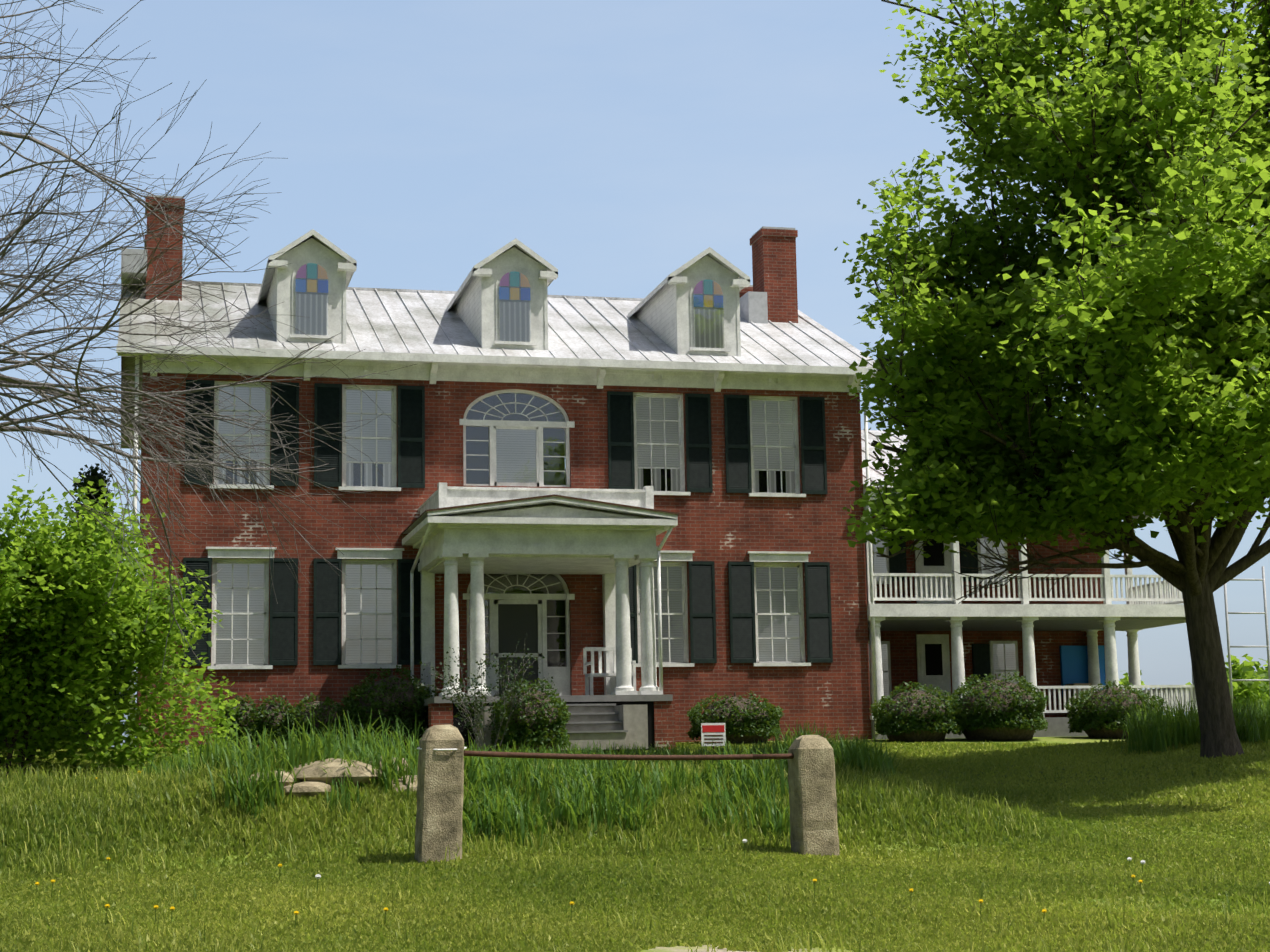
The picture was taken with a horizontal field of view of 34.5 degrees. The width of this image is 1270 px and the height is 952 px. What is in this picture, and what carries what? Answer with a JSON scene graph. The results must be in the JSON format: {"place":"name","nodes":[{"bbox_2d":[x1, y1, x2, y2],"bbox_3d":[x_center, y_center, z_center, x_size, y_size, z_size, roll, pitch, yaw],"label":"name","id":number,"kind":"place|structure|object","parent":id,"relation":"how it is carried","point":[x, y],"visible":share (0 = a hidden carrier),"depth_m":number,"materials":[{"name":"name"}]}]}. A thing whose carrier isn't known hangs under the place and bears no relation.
{"place":"outdoors","nodes":[
{"label":"outdoors","id":0,"kind":"place"},
{"bbox_2d":[0,0,1269,746],"label":"sky","id":1,"kind":"structure","parent":0,"point":[621,142],"materials":[{"name":"blue"}]},
{"bbox_2d":[0,736,1269,951],"bbox_3d":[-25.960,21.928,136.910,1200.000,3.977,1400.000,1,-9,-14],"label":"ground","id":2,"kind":"structure","parent":0,"point":[965,740],"depth_m":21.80,"materials":[{"name":"green plant"}]},
{"bbox_2d":[42,463,134,748],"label":"cedar tree","id":3,"kind":"object","parent":2,"relation":"on","point":[95,476],"visible":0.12,"depth_m":41.85,"materials":[{"name":"green plant"}]},
{"bbox_2d":[0,468,247,776],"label":"bush","id":4,"kind":"object","parent":2,"relation":"on","point":[72,634],"visible":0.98,"depth_m":31.05,"materials":[{"name":"green plant"}]},
{"bbox_2d":[0,0,415,678],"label":"bare tree","id":5,"kind":"object","parent":2,"relation":"on","point":[36,388],"visible":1,"depth_m":25.27,"materials":[{"name":"grey plant"}]},
{"bbox_2d":[213,694,265,747],"bbox_3d":[-7.469,4.703,38.717,1.073,1.168,1.024,1,-9,-14],"label":"boxwood shrub","id":6,"kind":"object","parent":2,"relation":"on","point":[247,720],"visible":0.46,"depth_m":38.45,"materials":[{"name":"green plant"}]},
{"bbox_2d":[253,695,295,747],"bbox_3d":[-6.875,4.726,38.856,0.977,1.142,0.956,1,-9,-14],"label":"boxwood shrub","id":7,"kind":"object","parent":2,"relation":"on","point":[274,712],"visible":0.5,"depth_m":38.59,"materials":[{"name":"green plant"}]},
{"bbox_2d":[282,693,348,746],"bbox_3d":[-6.053,4.711,38.945,1.365,1.178,1.402,1,-9,-14],"label":"boxwood shrub","id":8,"kind":"object","parent":2,"relation":"on","point":[323,710],"visible":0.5,"depth_m":38.59,"materials":[{"name":"green plant"}]},
{"bbox_2d":[233,756,416,797],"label":"rocks","id":9,"kind":"object","parent":2,"relation":"on","point":[316,777],"visible":0.35,"depth_m":21.43,"materials":[{"name":"stone"}]},
{"bbox_2d":[341,665,437,747],"bbox_3d":[-4.664,4.479,39.153,1.990,1.712,1.969,1,-9,-14],"label":"boxwood shrub","id":10,"kind":"object","parent":2,"relation":"on","point":[391,697],"visible":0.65,"depth_m":38.58,"materials":[{"name":"green plant"}]},
{"bbox_2d":[410,633,554,751],"bbox_3d":[-2.584,3.894,35.919,2.422,2.262,2.415,-3,-9,13],"label":"leggy shrub","id":11,"kind":"object","parent":2,"relation":"on","point":[481,696],"visible":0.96,"depth_m":35.60,"materials":[{"name":"green plant"}]},
{"bbox_2d":[489,678,571,752],"bbox_3d":[-1.862,4.344,36.288,1.523,1.499,1.497,1,-9,-14],"label":"boxwood shrub","id":12,"kind":"object","parent":2,"relation":"on","point":[538,720],"visible":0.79,"depth_m":35.87,"materials":[{"name":"green plant"}]},
{"bbox_2d":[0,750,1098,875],"bbox_3d":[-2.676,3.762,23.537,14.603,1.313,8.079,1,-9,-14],"label":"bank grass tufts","id":13,"kind":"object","parent":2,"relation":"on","point":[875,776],"visible":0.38,"depth_m":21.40,"materials":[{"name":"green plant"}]},
{"bbox_2d":[414,724,839,862],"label":"gate posts","id":14,"kind":"object","parent":2,"relation":"on","point":[811,784],"visible":0.85,"depth_m":20.07,"materials":[{"name":"stone"}]},
{"bbox_2d":[2,654,1269,749],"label":"trees","id":15,"kind":"object","parent":2,"relation":"on","point":[1245,669],"visible":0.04,"depth_m":99.01,"materials":[{"name":"green plant"}]},
{"bbox_2d":[35,771,1269,927],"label":"dandelions","id":16,"kind":"object","parent":2,"relation":"on","point":[571,903],"visible":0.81,"depth_m":16.62,"materials":[{"name":"yellow plant"}]},
{"bbox_2d":[116,195,1197,751],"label":"house","id":17,"kind":"structure","parent":2,"relation":"on","point":[630,517],"depth_m":42.36,"materials":[{"name":"brick"}]},
{"bbox_2d":[128,694,1269,846],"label":"tall grass clumps","id":18,"kind":"object","parent":2,"relation":"on","point":[1160,729],"visible":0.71,"depth_m":22.26,"materials":[{"name":"green plant"}]},
{"bbox_2d":[701,723,725,750],"bbox_3d":[1.372,4.680,35.707,0.440,0.720,0.036,1,-9,-14],"label":"posted sign","id":19,"kind":"object","parent":2,"relation":"on","point":[714,732],"visible":0.85,"depth_m":35.71,"materials":[{"name":"white plastic"}]},
{"bbox_2d":[687,691,783,743],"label":"boxwood shrub","id":20,"kind":"object","parent":2,"relation":"on","point":[745,720],"visible":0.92,"depth_m":40.06,"materials":[{"name":"green plant"}]},
{"bbox_2d":[869,681,962,741],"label":"boxwood shrub","id":21,"kind":"object","parent":2,"relation":"on","point":[913,713],"visible":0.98,"depth_m":41.09,"materials":[{"name":"green plant"}]},
{"bbox_2d":[947,670,1048,740],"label":"boxwood shrub","id":22,"kind":"object","parent":2,"relation":"on","point":[995,709],"visible":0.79,"depth_m":41.30,"materials":[{"name":"green plant"}]},
{"bbox_2d":[834,0,1269,757],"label":"maple tree","id":23,"kind":"object","parent":2,"relation":"on","point":[1138,310],"visible":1,"depth_m":28.22,"materials":[{"name":"green plant"}]},
{"bbox_2d":[1063,679,1166,738],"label":"boxwood shrub","id":24,"kind":"object","parent":2,"relation":"on","point":[1100,713],"visible":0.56,"depth_m":42.22,"materials":[{"name":"green plant"}]},
{"bbox_2d":[1224,566,1269,705],"bbox_3d":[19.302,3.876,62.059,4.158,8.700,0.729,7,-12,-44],"label":"ladder","id":25,"kind":"object","parent":2,"relation":"on","point":[1227,629],"visible":0.67,"depth_m":60.88,"materials":[{"name":"white metal"}]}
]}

